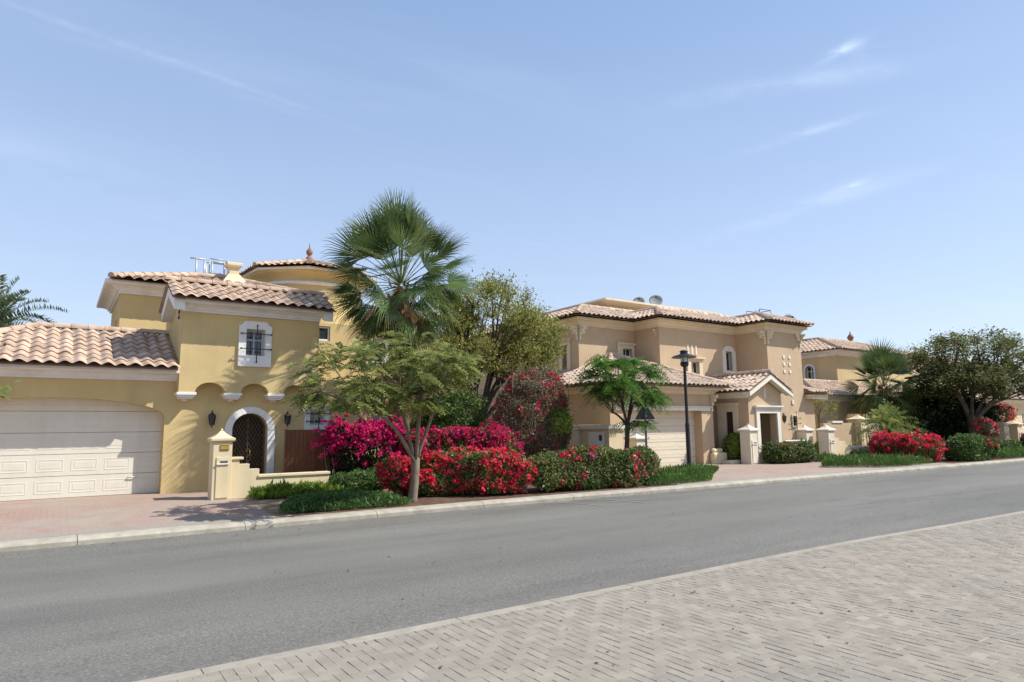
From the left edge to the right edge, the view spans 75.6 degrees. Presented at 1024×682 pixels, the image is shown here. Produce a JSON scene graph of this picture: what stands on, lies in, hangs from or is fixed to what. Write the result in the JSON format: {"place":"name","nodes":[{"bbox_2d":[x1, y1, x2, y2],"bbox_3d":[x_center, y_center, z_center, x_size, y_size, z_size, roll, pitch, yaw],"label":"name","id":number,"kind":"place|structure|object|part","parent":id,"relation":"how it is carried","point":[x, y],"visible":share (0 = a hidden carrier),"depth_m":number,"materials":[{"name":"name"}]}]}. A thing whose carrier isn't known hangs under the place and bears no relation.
{"place":"outdoors","nodes":[
{"label":"outdoors","id":0,"kind":"place"},
{"bbox_2d":[0,491,275,540],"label":"driveway","id":1,"kind":"structure","parent":0,"point":[30,517],"depth_m":12.69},
{"bbox_2d":[0,515,272,540],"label":"driveway border","id":2,"kind":"object","parent":1,"relation":"on","point":[125,528],"visible":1,"depth_m":10.72,"materials":[{"name":"beige concrete"}]},
{"bbox_2d":[0,447,1018,517],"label":"garden ground","id":3,"kind":"structure","parent":0,"point":[270,505],"depth_m":13.91,"materials":[{"name":"soil"}]},
{"bbox_2d":[0,342,30,400],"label":"overhanging tree","id":4,"kind":"object","parent":3,"relation":"on","point":[4,388],"visible":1,"depth_m":10.20,"materials":[{"name":"green plant"}]},
{"bbox_2d":[0,274,66,328],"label":"date palm","id":5,"kind":"object","parent":3,"relation":"on","point":[5,321],"visible":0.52,"depth_m":22.23,"materials":[{"name":"green plant"}]},
{"bbox_2d":[0,244,463,501],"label":"yellow villa","id":6,"kind":"object","parent":3,"relation":"on","point":[160,382],"visible":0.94,"depth_m":16.30,"materials":[{"name":"paint"}]},
{"bbox_2d":[0,398,161,501],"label":"garage door","id":7,"kind":"structure","parent":6,"relation":"in","point":[50,448],"depth_m":15.29,"materials":[{"name":"beige paint"}]},
{"bbox_2d":[190,257,228,277],"bbox_3d":[-10.279,-2.267,22.292,1.181,0.992,0.743,4,-9,-34],"label":"roof railing","id":8,"kind":"object","parent":6,"relation":"on","point":[211,263],"visible":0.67,"depth_m":22.11,"materials":[{"name":"white metal"}]},
{"bbox_2d":[232,415,262,473],"bbox_3d":[-7.031,2.818,17.409,1.200,2.150,0.060,4,-9,-34],"label":"entrance door","id":9,"kind":"structure","parent":6,"relation":"in","point":[246,418],"depth_m":17.45,"materials":[{"name":"black metal"}]},
{"bbox_2d":[319,326,329,340],"bbox_3d":[-6.127,-0.234,21.385,0.460,0.520,0.020,4,-9,-34],"label":"window pane","id":10,"kind":"structure","parent":6,"relation":"in","point":[323,332],"depth_m":21.39,"materials":[{"name":"grey glass"}]},
{"bbox_2d":[319,326,329,340],"bbox_3d":[-6.112,-0.237,21.364,0.398,0.458,0.028,4,-9,-34],"label":"window frame","id":11,"kind":"structure","parent":6,"relation":"in","point":[328,328],"depth_m":21.41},
{"bbox_2d":[371,414,387,419],"bbox_3d":[-3.867,2.523,19.294,0.760,0.910,0.020,4,-9,-34],"label":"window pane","id":12,"kind":"structure","parent":6,"relation":"in","point":[374,417],"depth_m":19.26,"materials":[{"name":"grey glass"}]},
{"bbox_2d":[207,429,329,499],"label":"garden wall","id":13,"kind":"structure","parent":3,"relation":"on","point":[229,476],"depth_m":14.83,"materials":[{"name":"beige paint"}]},
{"bbox_2d":[247,478,346,498],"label":"ground cover","id":14,"kind":"object","parent":3,"relation":"on","point":[271,490],"visible":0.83,"depth_m":14.85,"materials":[{"name":"green plant"}]},
{"bbox_2d":[283,429,332,477],"bbox_3d":[-5.250,3.076,17.047,1.240,1.600,0.090,4,-9,-34],"label":"timber screen","id":15,"kind":"object","parent":3,"relation":"on","point":[300,455],"visible":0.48,"depth_m":16.97,"materials":[{"name":"brown wood"}]},
{"bbox_2d":[309,412,406,479],"bbox_3d":[-3.824,2.673,16.937,2.648,1.884,1.868,0,-8,-5],"label":"bougainvillea hedge","id":16,"kind":"object","parent":3,"relation":"on","point":[340,438],"visible":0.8,"depth_m":16.64,"materials":[{"name":"pink plant"}]},
{"bbox_2d":[319,187,483,439],"bbox_3d":[-3.011,-0.151,18.207,4.738,8.250,4.418,4,-9,-34],"label":"fan palm","id":17,"kind":"object","parent":3,"relation":"on","point":[391,229],"visible":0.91,"depth_m":17.83,"materials":[{"name":"green plant"}]},
{"bbox_2d":[409,410,485,448],"bbox_3d":[-1.829,3.050,19.340,2.957,2.106,1.338,4,-9,-34],"label":"round bush","id":18,"kind":"object","parent":3,"relation":"on","point":[423,424],"visible":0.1,"depth_m":19.14,"materials":[{"name":"green plant"}]},
{"bbox_2d":[410,383,495,445],"bbox_3d":[-1.749,2.692,19.645,2.831,2.986,2.225,4,-9,-34],"label":"bush","id":19,"kind":"object","parent":3,"relation":"on","point":[455,402],"visible":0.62,"depth_m":19.45,"materials":[{"name":"green plant"}]},
{"bbox_2d":[396,418,524,477],"bbox_3d":[-1.442,2.994,17.801,3.731,1.818,1.860,2,-8,-19],"label":"bougainvillea hedge","id":20,"kind":"object","parent":3,"relation":"on","point":[493,434],"visible":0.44,"depth_m":17.53,"materials":[{"name":"pink plant"}]},
{"bbox_2d":[288,482,674,516],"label":"planting soil","id":21,"kind":"structure","parent":3,"relation":"on","point":[431,499],"depth_m":15.00,"materials":[{"name":"beige soil"}]},
{"bbox_2d":[278,486,413,513],"bbox_3d":[-3.754,3.266,13.867,2.799,0.332,2.584,4,-9,-34],"label":"ground cover","id":22,"kind":"object","parent":21,"relation":"on","point":[338,499],"visible":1,"depth_m":13.27,"materials":[{"name":"green plant"}]},
{"bbox_2d":[327,466,384,491],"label":"clipped bush","id":23,"kind":"object","parent":21,"relation":"on","point":[349,479],"visible":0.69,"depth_m":15.62,"materials":[{"name":"green plant"}]},
{"bbox_2d":[280,330,486,501],"bbox_3d":[-2.555,1.624,13.502,4.589,3.719,3.352,4,-9,-34],"label":"flame tree","id":24,"kind":"object","parent":21,"relation":"on","point":[373,391],"visible":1,"depth_m":13.18,"materials":[{"name":"green plant"}]},
{"bbox_2d":[374,444,537,495],"bbox_3d":[-1.286,3.007,15.440,3.785,1.160,1.443,0,-8,-3],"label":"bougainvillea hedge","id":25,"kind":"object","parent":21,"relation":"on","point":[504,470],"visible":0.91,"depth_m":15.04,"materials":[{"name":"red plant"}]},
{"bbox_2d":[526,444,661,491],"bbox_3d":[2.135,3.213,16.835,4.350,1.194,1.399,4,-9,-34],"label":"bougainvillea hedge","id":26,"kind":"object","parent":21,"relation":"on","point":[563,472],"visible":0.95,"depth_m":16.45,"materials":[{"name":"green plant"}]},
{"bbox_2d":[412,268,578,418],"bbox_3d":[-0.748,0.946,22.194,6.554,7.103,4.005,4,-9,-34],"label":"acacia tree","id":27,"kind":"object","parent":3,"relation":"on","point":[518,324],"visible":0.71,"depth_m":21.59,"materials":[{"name":"green plant"}]},
{"bbox_2d":[485,361,583,470],"bbox_3d":[0.590,2.294,19.884,3.376,3.470,2.633,4,-9,-34],"label":"bougainvillea bush","id":28,"kind":"object","parent":3,"relation":"on","point":[529,388],"visible":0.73,"depth_m":19.45,"materials":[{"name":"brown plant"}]},
{"bbox_2d":[541,407,573,434],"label":"lime shrub","id":29,"kind":"object","parent":28,"relation":"in","point":[565,415],"visible":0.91,"depth_m":19.48,"materials":[{"name":"green plant"}]},
{"bbox_2d":[569,424,624,472],"bbox_3d":[2.772,3.569,21.654,0.830,1.630,1.960,4,-9,-34],"label":"meter cabinet","id":30,"kind":"object","parent":3,"relation":"on","point":[597,435],"visible":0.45,"depth_m":21.20,"materials":[{"name":"beige paint"}]},
{"bbox_3d":[2.719,3.454,21.234,0.044,1.050,0.750,4,-9,-34],"label":"cabinet door","id":31,"kind":"part","parent":30,"relation":"part of","materials":[{"name":"metal"}]},
{"bbox_2d":[575,354,676,465],"bbox_3d":[3.455,2.317,20.040,3.318,3.852,2.474,4,-9,-34],"label":"flame tree","id":32,"kind":"object","parent":3,"relation":"on","point":[628,383],"visible":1,"depth_m":19.79,"materials":[{"name":"green plant"}]},
{"bbox_2d":[635,402,654,447],"bbox_3d":[3.984,2.982,19.582,0.580,2.338,0.148,-1,-8,-1],"label":"traffic sign","id":33,"kind":"object","parent":3,"relation":"on","point":[642,416],"visible":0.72,"depth_m":19.71,"materials":[{"name":"grey metal"}]},
{"bbox_2d":[464,297,831,465],"bbox_3d":[5.430,2.133,32.065,15.043,7.340,15.360,4,-9,-34],"label":"beige villa","id":34,"kind":"object","parent":3,"relation":"on","point":[743,370],"visible":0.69,"depth_m":27.12,"materials":[{"name":"paint"}]},
{"bbox_2d":[633,297,644,302],"bbox_3d":[6.213,-1.632,32.216,0.467,1.125,0.467,4,-9,-34],"label":"satellite dish","id":35,"kind":"object","parent":34,"relation":"on","point":[638,299],"visible":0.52,"depth_m":32.34,"materials":[{"name":"grey metal"}]},
{"bbox_2d":[649,295,662,304],"bbox_3d":[7.197,-1.734,32.907,0.546,1.224,0.546,4,-9,-34],"label":"satellite dish","id":36,"kind":"object","parent":34,"relation":"on","point":[656,299],"visible":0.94,"depth_m":32.99,"materials":[{"name":"grey metal"}]},
{"bbox_2d":[623,411,695,465],"bbox_3d":[5.428,3.432,24.603,4.510,2.490,0.111,4,-9,-34],"label":"garage door","id":37,"kind":"structure","parent":34,"relation":"in","point":[670,444],"depth_m":24.94,"materials":[{"name":"beige metal"}]},
{"bbox_2d":[784,314,795,318],"bbox_3d":[13.043,-0.693,30.834,0.581,1.191,0.455,4,-9,-34],"label":"satellite dish","id":38,"kind":"object","parent":34,"relation":"on","point":[789,315],"visible":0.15,"depth_m":31.02,"materials":[{"name":"grey metal"}]},
{"bbox_2d":[645,461,718,484],"bbox_3d":[5.046,3.894,19.761,1.973,0.410,6.191,-3,-8,20],"label":"lawn patch","id":39,"kind":"object","parent":3,"relation":"on","point":[686,473],"visible":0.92,"depth_m":18.48,"materials":[{"name":"green plant"}]},
{"bbox_2d":[672,350,696,464],"bbox_3d":[5.818,2.301,21.988,0.830,4.035,0.830,4,-9,-34],"label":"street lamp","id":40,"kind":"object","parent":39,"relation":"on","point":[684,356],"visible":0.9,"depth_m":21.96,"materials":[{"name":"black metal"}]},
{"bbox_2d":[722,459,767,463],"bbox_3d":[9.019,4.766,25.981,2.050,0.236,1.350,4,-9,-34],"label":"planter","id":41,"kind":"object","parent":3,"relation":"on","point":[732,461],"visible":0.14,"depth_m":25.43,"materials":[{"name":"beige stone"}]},
{"bbox_2d":[722,432,740,459],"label":"round bush","id":42,"kind":"object","parent":41,"relation":"in","point":[731,448],"visible":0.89,"depth_m":25.76,"materials":[{"name":"green plant"}]},
{"bbox_2d":[760,438,817,463],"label":"bougainvillea hedge","id":43,"kind":"object","parent":3,"relation":"on","point":[783,452],"visible":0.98,"depth_m":25.40,"materials":[{"name":"green plant"}]},
{"bbox_2d":[795,425,814,443],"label":"gate pillar","id":44,"kind":"structure","parent":3,"relation":"on","point":[803,432],"depth_m":28.68,"materials":[{"name":"beige paint"}]},
{"bbox_2d":[815,424,835,453],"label":"gate pillar","id":45,"kind":"structure","parent":3,"relation":"on","point":[826,439],"depth_m":28.36,"materials":[{"name":"beige paint"}]},
{"bbox_2d":[814,388,839,427],"bbox_3d":[14.729,3.814,31.272,2.545,3.484,1.218,6,-10,-42],"label":"sapling","id":46,"kind":"object","parent":3,"relation":"on","point":[821,403],"visible":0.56,"depth_m":31.31,"materials":[{"name":"green plant"}]},
{"bbox_2d":[819,421,855,445],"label":"garden wall","id":47,"kind":"structure","parent":3,"relation":"on","point":[842,432],"depth_m":31.27,"materials":[{"name":"beige paint"}]},
{"bbox_2d":[835,438,868,455],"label":"garden wall","id":48,"kind":"structure","parent":3,"relation":"on","point":[842,448],"depth_m":29.11,"materials":[{"name":"beige paint"}]},
{"bbox_2d":[801,332,911,441],"bbox_3d":[22.111,2.746,45.451,23.186,9.220,11.686,4,-9,-34],"label":"yellow villa","id":49,"kind":"object","parent":3,"relation":"on","point":[828,363],"visible":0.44,"depth_m":39.73,"materials":[{"name":"paint"}]},
{"bbox_2d":[867,411,878,439],"bbox_3d":[20.991,5.104,38.302,2.600,2.300,0.050,4,-9,-34],"label":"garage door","id":50,"kind":"structure","parent":49,"relation":"in","point":[869,413],"depth_m":38.11,"materials":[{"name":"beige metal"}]},
{"bbox_2d":[846,414,868,445],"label":"gate pillar","id":51,"kind":"structure","parent":3,"relation":"on","point":[857,417],"depth_m":31.80,"materials":[{"name":"beige paint"}]},
{"bbox_2d":[849,447,870,453],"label":"round bush","id":52,"kind":"object","parent":3,"relation":"on","point":[864,450],"visible":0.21,"depth_m":28.55,"materials":[{"name":"green plant"}]},
{"bbox_2d":[838,337,926,424],"bbox_3d":[19.701,2.821,34.820,4.375,6.244,4.105,-3,-8,17],"label":"fan palm","id":53,"kind":"object","parent":3,"relation":"on","point":[884,361],"visible":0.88,"depth_m":34.54,"materials":[{"name":"green plant"}]},
{"bbox_2d":[849,400,929,445],"bbox_3d":[17.031,4.025,29.952,3.946,2.668,3.552,4,-9,-34],"label":"cycad","id":54,"kind":"object","parent":3,"relation":"on","point":[888,421],"visible":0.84,"depth_m":29.70,"materials":[{"name":"green plant"}]},
{"bbox_2d":[891,385,1012,449],"bbox_3d":[23.459,4.135,35.774,9.039,3.922,4.854,4,-9,-34],"label":"dark tree","id":55,"kind":"object","parent":3,"relation":"on","point":[944,417],"visible":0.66,"depth_m":33.58,"materials":[{"name":"green plant"}]},
{"bbox_2d":[911,352,1023,432],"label":"flat roofed villa","id":56,"kind":"object","parent":3,"relation":"on","point":[1016,403],"visible":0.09,"depth_m":56.00,"materials":[{"name":"beige paint"}]},
{"bbox_2d":[936,456,1023,462],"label":"planting soil","id":57,"kind":"structure","parent":3,"relation":"on","point":[944,460],"depth_m":26.89,"materials":[{"name":"brown soil"}]},
{"bbox_2d":[867,429,947,462],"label":"bougainvillea hedge","id":58,"kind":"object","parent":57,"relation":"on","point":[883,442],"visible":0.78,"depth_m":26.14,"materials":[{"name":"red plant"}]},
{"bbox_2d":[898,324,1023,433],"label":"street tree","id":59,"kind":"object","parent":57,"relation":"on","point":[993,382],"visible":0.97,"depth_m":33.19,"materials":[{"name":"green plant"}]},
{"bbox_2d":[942,433,1000,461],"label":"bougainvillea hedge","id":60,"kind":"object","parent":57,"relation":"on","point":[972,447],"visible":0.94,"depth_m":26.52,"materials":[{"name":"green plant"}]},
{"bbox_2d":[969,416,1000,438],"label":"bougainvillea bush","id":61,"kind":"object","parent":57,"relation":"on","point":[978,423],"visible":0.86,"depth_m":31.66,"materials":[{"name":"red plant"}]},
{"bbox_2d":[989,439,1022,448],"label":"round bush","id":62,"kind":"object","parent":57,"relation":"on","point":[1009,442],"visible":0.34,"depth_m":31.18,"materials":[{"name":"green plant"}]},
{"bbox_2d":[995,444,1023,457],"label":"lawn patch","id":63,"kind":"object","parent":57,"relation":"on","point":[1013,451],"visible":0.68,"depth_m":28.79,"materials":[{"name":"green plant"}]},
{"bbox_2d":[1018,433,1023,445],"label":"bougainvillea bush","id":64,"kind":"object","parent":57,"relation":"on","point":[1021,441],"visible":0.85,"depth_m":33.05,"materials":[{"name":"red plant"}]},
{"bbox_2d":[986,402,1018,422],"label":"bougainvillea bush","id":65,"kind":"object","parent":3,"relation":"on","point":[1012,414],"visible":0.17,"depth_m":37.81,"materials":[{"name":"brown plant"}]},
{"bbox_2d":[995,421,1010,440],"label":"gate pillar","id":66,"kind":"structure","parent":3,"relation":"on","point":[1004,433],"depth_m":34.91,"materials":[{"name":"beige paint"}]},
{"bbox_2d":[0,462,1023,681],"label":"road","id":67,"kind":"structure","parent":0,"point":[128,611],"depth_m":8.22,"materials":[{"name":"grey asphalt"}]},
{"bbox_2d":[0,458,1023,551],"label":"kerb","id":68,"kind":"structure","parent":67,"relation":"on","point":[60,541],"depth_m":12.78,"materials":[{"name":"concrete"}]},
{"bbox_2d":[134,511,1023,681],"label":"kerb","id":69,"kind":"structure","parent":67,"relation":"on","point":[191,673],"depth_m":5.67,"materials":[{"name":"concrete"}]},
{"bbox_2d":[561,468,1019,508],"bbox_3d":[10.919,3.868,17.736,21.203,0.001,3.996,3,-8,-27],"label":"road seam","id":70,"kind":"object","parent":67,"relation":"on","point":[820,494],"visible":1,"depth_m":15.05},
{"bbox_2d":[0,0,1023,390],"label":"sky","id":71,"kind":"structure","parent":0,"point":[843,167],"materials":[{"name":"blue"}]},
{"bbox_2d":[42,465,1016,681],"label":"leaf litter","id":72,"kind":"object","parent":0,"point":[569,544],"visible":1,"depth_m":8.63,"materials":[{"name":"brown plant"}]},
{"bbox_2d":[165,513,1023,681],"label":"brick pavement","id":73,"kind":"structure","parent":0,"point":[694,644],"depth_m":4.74,"materials":[{"name":"grey brick"}]},
{"bbox_2d":[659,460,950,484],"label":"driveway","id":74,"kind":"structure","parent":0,"point":[730,471],"depth_m":22.57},
{"bbox_2d":[623,431,648,447],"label":"gate pillar","id":75,"kind":"structure","parent":74,"relation":"on","point":[637,438],"depth_m":21.77,"materials":[{"name":"beige paint"}]},
{"bbox_2d":[737,424,758,463],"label":"gate pillar","id":76,"kind":"structure","parent":74,"relation":"on","point":[748,443],"depth_m":25.22,"materials":[{"name":"beige paint"}]},
{"bbox_2d":[674,463,948,484],"bbox_3d":[10.507,4.252,21.425,14.430,0.007,0.353,4,-9,-32],"label":"driveway border","id":77,"kind":"object","parent":74,"relation":"on","point":[804,474],"visible":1,"depth_m":20.51,"materials":[{"name":"beige concrete"}]},
{"bbox_2d":[803,451,839,461],"bbox_3d":[12.653,4.705,27.086,1.964,0.417,1.552,4,-9,-34],"label":"lawn patch","id":78,"kind":"object","parent":74,"relation":"on","point":[820,457],"visible":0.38,"depth_m":26.54,"materials":[{"name":"green plant"}]},
{"bbox_2d":[821,450,933,466],"bbox_3d":[13.207,4.418,24.923,5.659,0.523,3.114,4,-9,-34],"label":"lawn patch","id":79,"kind":"object","parent":74,"relation":"on","point":[879,459],"visible":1,"depth_m":23.95,"materials":[{"name":"green plant"}]},
{"bbox_2d":[815,440,818,453],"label":"garden plant","id":80,"kind":"object","parent":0,"point":[817,445],"visible":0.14,"depth_m":29.59,"materials":[{"name":"green plant"}]},
{"bbox_2d":[1006,420,1023,440],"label":"gate pillar","id":81,"kind":"structure","parent":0,"point":[1015,430],"depth_m":36.35,"materials":[{"name":"beige paint"}]}
]}

